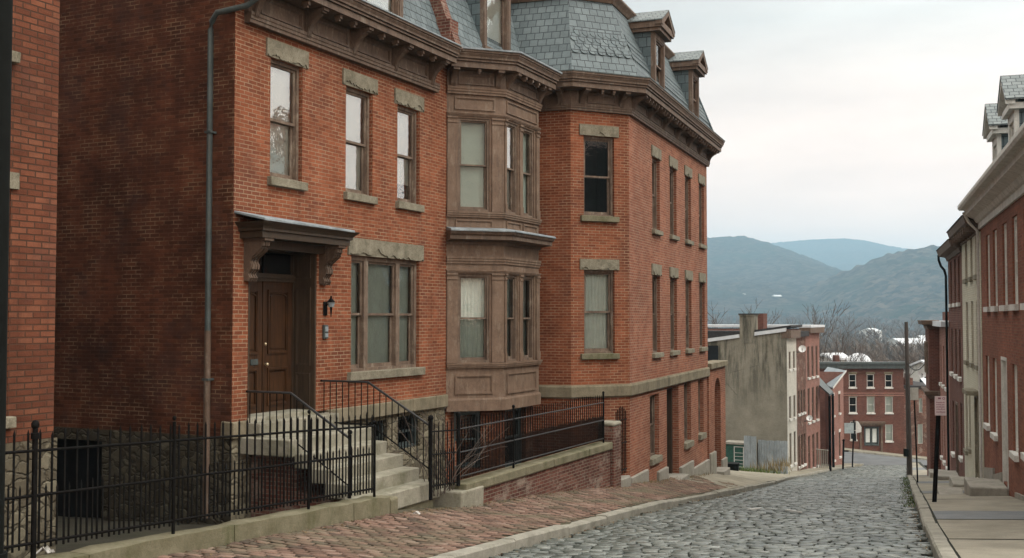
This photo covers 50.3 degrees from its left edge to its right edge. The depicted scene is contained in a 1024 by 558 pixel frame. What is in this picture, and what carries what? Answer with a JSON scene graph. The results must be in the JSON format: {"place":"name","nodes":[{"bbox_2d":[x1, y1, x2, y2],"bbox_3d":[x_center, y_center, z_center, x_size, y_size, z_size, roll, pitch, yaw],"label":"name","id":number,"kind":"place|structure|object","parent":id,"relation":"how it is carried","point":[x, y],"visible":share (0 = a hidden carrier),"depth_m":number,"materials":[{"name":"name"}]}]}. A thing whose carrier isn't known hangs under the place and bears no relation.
{"place":"outdoors","nodes":[
{"label":"outdoors","id":0,"kind":"place"},
{"bbox_2d":[56,516,215,552],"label":"ground","id":1,"kind":"structure","parent":0,"point":[72,545],"depth_m":16.40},
{"bbox_2d":[4,0,59,557],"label":"brick building","id":2,"kind":"structure","parent":1,"relation":"on","point":[32,223],"depth_m":12.59,"materials":[{"name":"brick"}]},
{"bbox_2d":[6,172,19,428],"bbox_3d":[-5.935,0.217,11.872,0.304,2.881,1.160,-1,-2,26],"label":"window","id":3,"kind":"structure","parent":2,"relation":"in","point":[14,177],"depth_m":12.30,"materials":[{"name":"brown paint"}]},
{"bbox_2d":[53,0,462,524],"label":"brick townhouse","id":4,"kind":"structure","parent":1,"relation":"on","point":[329,156],"depth_m":18.94,"materials":[{"name":"brick"}]},
{"bbox_2d":[57,438,101,517],"bbox_3d":[-7.746,4.044,19.226,2.100,2.700,0.060,-1,-2,26],"label":"cellar door","id":5,"kind":"structure","parent":4,"relation":"in","point":[70,454],"depth_m":19.14,"materials":[{"name":"black wood"}]},
{"bbox_2d":[202,0,258,518],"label":"downpipe","id":6,"kind":"object","parent":4,"relation":"attached to","point":[207,378],"visible":0.94,"depth_m":17.60,"materials":[{"name":"grey metal"}]},
{"bbox_2d":[247,250,316,418],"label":"door","id":7,"kind":"structure","parent":4,"relation":"in","point":[282,299],"depth_m":19.41,"materials":[{"name":"brown wood"}]},
{"bbox_2d":[266,37,308,190],"bbox_3d":[-3.957,-2.803,18.865,0.342,2.482,1.150,-1,-2,26],"label":"window","id":8,"kind":"structure","parent":4,"relation":"in","point":[284,92],"depth_m":19.06,"materials":[{"name":"brown paint"}]},
{"bbox_2d":[323,296,334,315],"bbox_3d":[-3.292,0.496,19.700,0.233,0.385,0.147,-1,-2,30],"label":"wall lantern","id":9,"kind":"object","parent":4,"relation":"attached to","point":[330,302],"depth_m":19.67,"materials":[{"name":"black metal"}]},
{"bbox_2d":[342,68,377,204],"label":"window","id":10,"kind":"structure","parent":4,"relation":"in","point":[357,102],"depth_m":21.09,"materials":[{"name":"brown paint"}]},
{"bbox_2d":[368,420,384,440],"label":"window","id":11,"kind":"structure","parent":4,"relation":"in","point":[379,436],"depth_m":21.57,"materials":[{"name":"black glass"}]},
{"bbox_2d":[347,238,425,380],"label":"window","id":12,"kind":"structure","parent":4,"relation":"in","point":[383,290],"depth_m":21.80,"materials":[{"name":"brown paint"}]},
{"bbox_2d":[399,414,417,448],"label":"window","id":13,"kind":"structure","parent":4,"relation":"in","point":[401,419],"depth_m":22.75,"materials":[{"name":"black glass"}]},
{"bbox_2d":[394,88,424,212],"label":"window","id":14,"kind":"structure","parent":4,"relation":"in","point":[406,123],"depth_m":22.76,"materials":[{"name":"brown paint"}]},
{"bbox_2d":[157,475,737,557],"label":"pavement","id":15,"kind":"structure","parent":0,"point":[434,508],"depth_m":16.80,"materials":[{"name":"red brick"}]},
{"bbox_2d":[0,0,12,557],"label":"iron post","id":16,"kind":"object","parent":15,"relation":"on","point":[6,16],"visible":1,"depth_m":8.99,"materials":[{"name":"black metal"}]},
{"bbox_2d":[29,495,397,557],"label":"stone plinth","id":17,"kind":"structure","parent":15,"relation":"on","point":[238,530],"depth_m":13.60,"materials":[{"name":"beige stone"}]},
{"bbox_2d":[4,410,375,557],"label":"iron fence","id":18,"kind":"object","parent":17,"relation":"on","point":[36,435],"visible":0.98,"depth_m":12.79,"materials":[{"name":"black metal"}]},
{"bbox_2d":[240,380,439,516],"bbox_3d":[-3.035,3.209,18.252,2.867,2.898,2.451,-1,-2,26],"label":"stone stoop","id":19,"kind":"object","parent":15,"relation":"on","point":[408,487],"visible":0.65,"depth_m":17.81,"materials":[{"name":"stone"}]},
{"bbox_2d":[433,485,483,507],"bbox_3d":[-0.975,3.972,19.136,0.685,0.635,0.875,-1,-2,26],"label":"stone step","id":20,"kind":"object","parent":15,"relation":"on","point":[469,498],"visible":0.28,"depth_m":18.79,"materials":[{"name":"grey stone"}]},
{"bbox_2d":[448,441,612,503],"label":"retaining wall","id":21,"kind":"structure","parent":15,"relation":"on","point":[583,467],"depth_m":22.21,"materials":[{"name":"brick"}]},
{"bbox_2d":[456,391,604,485],"bbox_3d":[0.580,3.051,22.046,0.090,1.287,7.054,-1,-2,26],"label":"iron fence","id":22,"kind":"object","parent":21,"relation":"on","point":[578,432],"visible":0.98,"depth_m":21.52,"materials":[{"name":"black metal"}]},
{"bbox_2d":[428,415,456,499],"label":"iron gate","id":23,"kind":"structure","parent":22,"relation":"attached to","point":[432,454],"depth_m":18.26,"materials":[{"name":"black metal"}]},
{"bbox_2d":[388,410,508,496],"bbox_3d":[-1.082,2.954,19.031,2.073,1.477,1.794,0,-2,0],"label":"bare shrub","id":24,"kind":"object","parent":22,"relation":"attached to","point":[454,476],"visible":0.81,"depth_m":18.71,"materials":[{"name":"brown plant"}]},
{"bbox_2d":[184,477,930,557],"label":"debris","id":25,"kind":"object","parent":15,"relation":"on","point":[584,530],"visible":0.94,"depth_m":18.06,"materials":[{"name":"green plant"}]},
{"bbox_2d":[601,420,620,487],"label":"brick pier","id":26,"kind":"structure","parent":15,"relation":"on","point":[612,430],"depth_m":25.42,"materials":[{"name":"brown brick"}]},
{"bbox_2d":[616,406,630,486],"bbox_3d":[2.589,4.496,26.244,0.300,2.900,0.840,-1,-2,26],"label":"pipe","id":27,"kind":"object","parent":15,"relation":"on","point":[626,481],"depth_m":26.31,"materials":[{"name":"metal"}]},
{"bbox_2d":[412,321,914,411],"bbox_3d":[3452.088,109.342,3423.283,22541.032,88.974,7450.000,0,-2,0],"label":"terrain","id":28,"kind":"structure","parent":0,"point":[828,327],"depth_m":1599.21,"materials":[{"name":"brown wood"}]},
{"bbox_2d":[445,0,724,482],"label":"corner townhouse","id":29,"kind":"structure","parent":28,"relation":"on","point":[585,142],"depth_m":26.94,"materials":[{"name":"red brick"}]},
{"bbox_2d":[445,408,479,467],"bbox_3d":[-1.146,3.557,24.479,0.630,1.250,0.840,1,-2,-19],"label":"window","id":30,"kind":"structure","parent":29,"relation":"in","point":[474,413],"depth_m":24.18,"materials":[{"name":"black glass"}]},
{"bbox_2d":[446,46,561,411],"bbox_3d":[-0.057,-1.173,25.255,1.691,8.220,4.481,-1,-2,26],"label":"bay window","id":31,"kind":"structure","parent":29,"relation":"in","point":[494,241],"depth_m":24.23,"materials":[{"name":"beige paint"}]},
{"bbox_2d":[505,408,519,466],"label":"window","id":32,"kind":"structure","parent":29,"relation":"in","point":[516,408],"depth_m":25.61,"materials":[{"name":"brown"}]},
{"bbox_2d":[579,124,619,222],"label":"window","id":33,"kind":"structure","parent":29,"relation":"in","point":[598,151],"depth_m":27.65,"materials":[{"name":"brown paint"}]},
{"bbox_2d":[580,259,619,359],"bbox_3d":[2.125,0.749,27.065,1.101,2.470,0.370,1,-2,-24],"label":"window","id":34,"kind":"structure","parent":29,"relation":"in","point":[598,281],"depth_m":27.19,"materials":[{"name":"brown paint"}]},
{"bbox_2d":[650,394,662,465],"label":"window","id":35,"kind":"structure","parent":29,"relation":"in","point":[654,458],"depth_m":30.21,"materials":[{"name":"brown paint"}]},
{"bbox_2d":[651,145,663,235],"bbox_3d":[3.912,-2.425,30.154,0.326,2.424,1.081,-1,-2,21],"label":"window","id":36,"kind":"structure","parent":29,"relation":"in","point":[656,152],"depth_m":30.51,"materials":[{"name":"brown paint"}]},
{"bbox_2d":[651,263,663,357],"bbox_3d":[3.905,0.881,30.005,0.330,2.564,1.080,-1,-2,21],"label":"window","id":37,"kind":"structure","parent":29,"relation":"in","point":[656,269],"depth_m":30.36,"materials":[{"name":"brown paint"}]},
{"bbox_2d":[667,387,672,473],"bbox_3d":[4.433,4.800,31.913,0.180,3.300,1.540,-1,-2,21],"label":"side door","id":38,"kind":"structure","parent":29,"relation":"in","point":[669,390],"depth_m":32.55,"materials":[{"name":"brown wood"}]},
{"bbox_2d":[669,155,679,240],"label":"window","id":39,"kind":"structure","parent":29,"relation":"in","point":[673,162],"depth_m":32.49,"materials":[{"name":"brown paint"}]},
{"bbox_2d":[669,267,680,355],"bbox_3d":[4.675,0.953,32.011,0.322,2.563,1.080,-1,-2,21],"label":"window","id":40,"kind":"structure","parent":29,"relation":"in","point":[673,272],"depth_m":32.36,"materials":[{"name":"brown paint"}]},
{"bbox_2d":[684,165,693,245],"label":"window","id":41,"kind":"structure","parent":29,"relation":"in","point":[687,170],"depth_m":34.44,"materials":[{"name":"brown paint"}]},
{"bbox_2d":[684,382,693,448],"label":"window","id":42,"kind":"structure","parent":29,"relation":"in","point":[687,443],"depth_m":34.20,"materials":[{"name":"brown paint"}]},
{"bbox_2d":[685,270,694,352],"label":"window","id":43,"kind":"structure","parent":29,"relation":"in","point":[688,274],"depth_m":34.32,"materials":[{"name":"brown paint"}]},
{"bbox_2d":[698,173,706,248],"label":"window","id":44,"kind":"structure","parent":29,"relation":"in","point":[701,179],"depth_m":36.42,"materials":[{"name":"brown paint"}]},
{"bbox_2d":[698,379,706,439],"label":"window","id":45,"kind":"structure","parent":29,"relation":"in","point":[702,435],"depth_m":36.08,"materials":[{"name":"brown paint"}]},
{"bbox_2d":[699,273,707,351],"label":"window","id":46,"kind":"structure","parent":29,"relation":"in","point":[702,277],"depth_m":36.30,"materials":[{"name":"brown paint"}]},
{"bbox_2d":[708,360,729,474],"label":"arched wall","id":47,"kind":"structure","parent":28,"relation":"on","point":[717,457],"depth_m":38.57,"materials":[{"name":"red brick"}]},
{"bbox_2d":[708,313,801,481],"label":"stucco house","id":48,"kind":"structure","parent":28,"relation":"on","point":[760,387],"depth_m":68.78,"materials":[{"name":"white paint"}]},
{"bbox_2d":[708,330,808,470],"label":"brick rowhouse","id":49,"kind":"structure","parent":28,"relation":"on","point":[801,408],"depth_m":71.55,"materials":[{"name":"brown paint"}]},
{"bbox_2d":[708,313,824,468],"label":"brick rowhouse","id":50,"kind":"structure","parent":28,"relation":"on","point":[812,392],"depth_m":74.76,"materials":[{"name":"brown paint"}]},
{"bbox_2d":[816,378,834,470],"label":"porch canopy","id":51,"kind":"object","parent":50,"relation":"attached to","point":[825,388],"visible":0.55,"depth_m":75.10,"materials":[{"name":"grey metal"}]},
{"bbox_2d":[707,310,941,363],"bbox_3d":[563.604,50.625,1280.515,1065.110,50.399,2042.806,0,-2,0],"label":"woods","id":52,"kind":"object","parent":28,"relation":"on","point":[884,345],"visible":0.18,"depth_m":1102.26,"materials":[{"name":"grey plant"}]},
{"bbox_2d":[820,367,845,464],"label":"brick cottage","id":53,"kind":"structure","parent":28,"relation":"on","point":[831,378],"depth_m":81.45,"materials":[{"name":"red brick"}]},
{"bbox_2d":[802,300,863,361],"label":"bare tree","id":54,"kind":"object","parent":28,"relation":"on","point":[829,332],"visible":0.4,"depth_m":129.04,"materials":[{"name":"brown plant"}]},
{"bbox_2d":[786,309,880,361],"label":"bare tree","id":55,"kind":"object","parent":28,"relation":"on","point":[859,359],"visible":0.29,"depth_m":152.35,"materials":[{"name":"brown plant"}]},
{"bbox_2d":[819,353,851,361],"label":"house","id":56,"kind":"structure","parent":28,"relation":"on","point":[844,357],"depth_m":134.67,"materials":[{"name":"white paint"}]},
{"bbox_2d":[829,331,884,361],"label":"bare tree","id":57,"kind":"object","parent":28,"relation":"on","point":[862,351],"visible":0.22,"depth_m":164.72,"materials":[{"name":"brown plant"}]},
{"bbox_2d":[819,355,904,453],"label":"corner store","id":58,"kind":"structure","parent":28,"relation":"on","point":[873,395],"depth_m":104.62,"materials":[{"name":"red brick"}]},
{"bbox_2d":[848,396,857,413],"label":"window","id":59,"kind":"structure","parent":58,"relation":"in","point":[852,399],"depth_m":104.83,"materials":[{"name":"white paint"}]},
{"bbox_2d":[866,372,874,388],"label":"window","id":60,"kind":"structure","parent":58,"relation":"in","point":[870,375],"depth_m":104.90,"materials":[{"name":"white paint"}]},
{"bbox_2d":[866,396,875,413],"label":"window","id":61,"kind":"structure","parent":58,"relation":"in","point":[870,399],"depth_m":104.83,"materials":[{"name":"white paint"}]},
{"bbox_2d":[864,427,878,445],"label":"door","id":62,"kind":"structure","parent":58,"relation":"in","point":[871,434],"depth_m":104.62,"materials":[{"name":"grey metal"}]},
{"bbox_2d":[884,396,893,413],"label":"window","id":63,"kind":"structure","parent":58,"relation":"in","point":[888,399],"depth_m":104.83,"materials":[{"name":"white paint"}]},
{"bbox_2d":[885,424,893,442],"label":"window","id":64,"kind":"structure","parent":58,"relation":"in","point":[888,427],"depth_m":104.72,"materials":[{"name":"grey glass"}]},
{"bbox_2d":[852,319,924,362],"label":"bare tree","id":65,"kind":"object","parent":28,"relation":"on","point":[897,356],"visible":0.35,"depth_m":181.49,"materials":[{"name":"brown plant"}]},
{"bbox_2d":[887,338,924,346],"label":"warehouse","id":66,"kind":"structure","parent":28,"relation":"on","point":[892,340],"depth_m":758.56,"materials":[{"name":"white paint"}]},
{"bbox_2d":[904,360,925,382],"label":"house","id":67,"kind":"structure","parent":28,"relation":"on","point":[915,376],"depth_m":160.41,"materials":[{"name":"white paint"}]},
{"bbox_2d":[904,373,926,456],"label":"brick wing","id":68,"kind":"structure","parent":28,"relation":"on","point":[921,422],"depth_m":104.89,"materials":[{"name":"red brick"}]},
{"bbox_2d":[917,312,950,475],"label":"brick rowhouse","id":69,"kind":"structure","parent":28,"relation":"on","point":[935,354],"depth_m":50.20,"materials":[{"name":"red brick"}]},
{"bbox_2d":[936,239,964,476],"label":"brick rowhouse","id":70,"kind":"structure","parent":28,"relation":"on","point":[950,254],"depth_m":40.67,"materials":[{"name":"red brick"}]},
{"bbox_2d":[937,255,949,469],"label":"downpipe","id":71,"kind":"object","parent":70,"relation":"attached to","point":[947,370],"visible":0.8,"depth_m":43.94,"materials":[{"name":"black plastic"}]},
{"bbox_2d":[955,401,958,474],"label":"door","id":72,"kind":"structure","parent":70,"relation":"in","point":[956,403],"depth_m":40.69,"materials":[{"name":"brown paint"}]},
{"bbox_2d":[946,215,983,477],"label":"cream rowhouse","id":73,"kind":"structure","parent":28,"relation":"on","point":[961,231],"depth_m":34.41,"materials":[{"name":"paint"}]},
{"bbox_2d":[962,388,983,477],"bbox_3d":[13.950,4.917,32.940,0.510,3.140,1.500,-1,-2,18],"label":"door","id":74,"kind":"structure","parent":73,"relation":"in","point":[967,391],"depth_m":33.30,"materials":[{"name":"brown wood"}]},
{"bbox_2d":[957,74,1023,500],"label":"brick rowhouse","id":75,"kind":"structure","parent":28,"relation":"on","point":[991,204],"depth_m":25.78,"materials":[{"name":"red brick"}]},
{"bbox_2d":[962,212,982,477],"bbox_3d":[13.189,1.865,31.263,0.448,7.619,0.095,-1,-2,15],"label":"downpipe","id":76,"kind":"object","parent":75,"relation":"attached to","point":[979,341],"visible":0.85,"depth_m":31.18,"materials":[{"name":"beige metal"}]},
{"bbox_2d":[983,235,989,311],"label":"window","id":77,"kind":"structure","parent":75,"relation":"in","point":[985,309],"depth_m":29.76,"materials":[{"name":"white paint"}]},
{"bbox_2d":[983,356,989,430],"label":"window","id":78,"kind":"structure","parent":75,"relation":"in","point":[986,426],"depth_m":30.14,"materials":[{"name":"white paint"}]},
{"bbox_2d":[990,230,997,311],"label":"window","id":79,"kind":"structure","parent":75,"relation":"in","point":[992,308],"depth_m":28.09,"materials":[{"name":"white paint"}]},
{"bbox_2d":[990,358,997,440],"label":"window","id":80,"kind":"structure","parent":75,"relation":"in","point":[993,435],"depth_m":28.43,"materials":[{"name":"white paint"}]},
{"bbox_2d":[999,223,1007,310],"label":"window","id":81,"kind":"structure","parent":75,"relation":"in","point":[1002,307],"depth_m":26.13,"materials":[{"name":"white paint"}]},
{"bbox_2d":[1001,356,1008,491],"bbox_3d":[11.859,3.604,26.054,0.180,3.470,1.070,-1,-2,18],"label":"door","id":82,"kind":"structure","parent":75,"relation":"in","point":[1004,400],"depth_m":26.49,"materials":[{"name":"white paint"}]},
{"bbox_2d":[1008,216,1018,310],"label":"window","id":83,"kind":"structure","parent":75,"relation":"in","point":[1012,307],"depth_m":24.34,"materials":[{"name":"white paint"}]},
{"bbox_2d":[1009,365,1018,461],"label":"window","id":84,"kind":"structure","parent":75,"relation":"in","point":[1014,455],"depth_m":24.57,"materials":[{"name":"white paint"}]},
{"bbox_2d":[489,465,933,557],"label":"road","id":85,"kind":"structure","parent":0,"point":[919,527],"depth_m":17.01,"materials":[{"name":"grey stone"}]},
{"bbox_2d":[429,481,775,557],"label":"kerb","id":86,"kind":"structure","parent":85,"relation":"on","point":[507,544],"depth_m":17.54,"materials":[{"name":"stone"}]},
{"bbox_2d":[774,464,863,484],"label":"kerb","id":87,"kind":"structure","parent":85,"relation":"on","point":[782,479],"depth_m":67.20,"materials":[{"name":"concrete"}]},
{"bbox_2d":[844,420,860,466],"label":"street sign","id":88,"kind":"object","parent":85,"relation":"on","point":[848,427],"visible":1,"depth_m":79.06,"materials":[{"name":"white metal"}]},
{"bbox_2d":[896,477,915,506],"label":"grass","id":89,"kind":"structure","parent":85,"relation":"on","point":[905,484],"depth_m":30.16,"materials":[{"name":"green plant"}]},
{"bbox_2d":[907,475,957,557],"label":"kerb","id":90,"kind":"structure","parent":85,"relation":"on","point":[940,547],"depth_m":16.75,"materials":[{"name":"concrete"}]},
{"bbox_2d":[688,464,848,489],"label":"pavement","id":91,"kind":"structure","parent":0,"point":[739,478],"depth_m":38.67,"materials":[{"name":"concrete"}]},
{"bbox_2d":[739,465,789,473],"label":"grass","id":92,"kind":"structure","parent":91,"relation":"on","point":[752,469],"depth_m":61.24,"materials":[{"name":"green plant"}]},
{"bbox_2d":[744,436,787,473],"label":"corrugated fence","id":93,"kind":"object","parent":91,"relation":"on","point":[769,450],"visible":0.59,"depth_m":66.05,"materials":[{"name":"grey metal"}]},
{"bbox_2d":[750,455,800,471],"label":"weeds","id":94,"kind":"object","parent":91,"relation":"on","point":[787,463],"visible":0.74,"depth_m":63.87,"materials":[{"name":"beige plant"}]},
{"bbox_2d":[707,236,842,321],"bbox_3d":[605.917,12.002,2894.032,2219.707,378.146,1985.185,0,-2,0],"label":"hills","id":95,"kind":"structure","parent":0,"point":[753,269],"depth_m":2763.82,"materials":[{"name":"plant"}]},
{"bbox_2d":[623,0,1023,248],"label":"sky","id":96,"kind":"structure","parent":0,"point":[835,119],"materials":[{"name":"white"}]},
{"bbox_2d":[771,238,905,270],"bbox_3d":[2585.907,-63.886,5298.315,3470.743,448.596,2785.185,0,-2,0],"label":"hills","id":97,"kind":"structure","parent":0,"point":[844,254],"depth_m":6047.50,"materials":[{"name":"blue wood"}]},
{"bbox_2d":[798,245,948,327],"bbox_3d":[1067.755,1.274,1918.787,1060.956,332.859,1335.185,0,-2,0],"label":"hills","id":98,"kind":"structure","parent":0,"point":[904,286],"depth_m":2077.56,"materials":[{"name":"plant"}]},
{"bbox_2d":[844,452,926,464],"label":"road","id":99,"kind":"structure","parent":0,"point":[865,459],"depth_m":92.23,"materials":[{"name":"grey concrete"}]},
{"bbox_2d":[849,450,926,467],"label":"kerb","id":100,"kind":"structure","parent":99,"relation":"on","point":[888,455],"depth_m":100.28,"materials":[{"name":"stone"}]},
{"bbox_2d":[844,448,926,457],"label":"pavement","id":101,"kind":"structure","parent":0,"point":[882,452],"depth_m":102.63,"materials":[{"name":"concrete"}]},
{"bbox_2d":[911,462,1023,557],"bbox_3d":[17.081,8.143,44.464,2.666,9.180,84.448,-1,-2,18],"label":"pavement","id":102,"kind":"structure","parent":0,"point":[964,535],"depth_m":17.00,"materials":[{"name":"grey concrete"}]},
{"bbox_2d":[903,322,912,474],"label":"utility pole","id":103,"kind":"object","parent":102,"relation":"on","point":[907,452],"visible":0.87,"depth_m":63.68,"materials":[{"name":"black wood"}]},
{"bbox_2d":[910,388,917,481],"bbox_3d":[13.955,5.504,37.808,0.269,3.474,0.094,0,-2,0],"label":"street sign","id":104,"kind":"object","parent":102,"relation":"on","point":[914,394],"visible":0.87,"depth_m":37.82,"materials":[{"name":"black metal"}]},
{"bbox_2d":[932,396,946,501],"bbox_3d":[9.056,3.707,23.163,0.313,2.441,0.138,0,-2,0],"label":"street sign","id":105,"kind":"object","parent":102,"relation":"on","point":[940,406],"visible":0.98,"depth_m":23.14,"materials":[{"name":"black metal"}]},
{"bbox_2d":[938,470,958,479],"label":"stone step","id":106,"kind":"object","parent":102,"relation":"on","point":[944,474],"visible":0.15,"depth_m":40.09,"materials":[{"name":"grey stone"}]},
{"bbox_2d":[937,486,962,494],"bbox_3d":[11.096,5.957,27.575,0.611,1.208,1.422,-1,-2,19],"label":"stone step","id":107,"kind":"object","parent":102,"relation":"on","point":[942,490],"visible":0.23,"depth_m":27.66,"materials":[{"name":"grey stone"}]},
{"bbox_2d":[949,476,974,486],"bbox_3d":[13.737,6.712,33.101,0.762,1.206,1.809,-1,-2,18],"label":"stone step","id":108,"kind":"object","parent":102,"relation":"on","point":[956,481],"visible":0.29,"depth_m":33.10,"materials":[{"name":"grey stone"}]},
{"bbox_2d":[964,477,1008,495],"bbox_3d":[11.461,5.526,26.361,0.855,1.221,1.701,-1,-2,18],"label":"stone step","id":109,"kind":"object","parent":102,"relation":"on","point":[983,487],"visible":0.38,"depth_m":25.76,"materials":[{"name":"grey stone"}]},
{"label":"ground","id":110,"kind":"structure","parent":0,"visible":0},
{"bbox_2d":[726,440,743,467],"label":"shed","id":111,"kind":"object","parent":110,"relation":"on","point":[734,450],"visible":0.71,"depth_m":67.10,"materials":[{"name":"green paint"}]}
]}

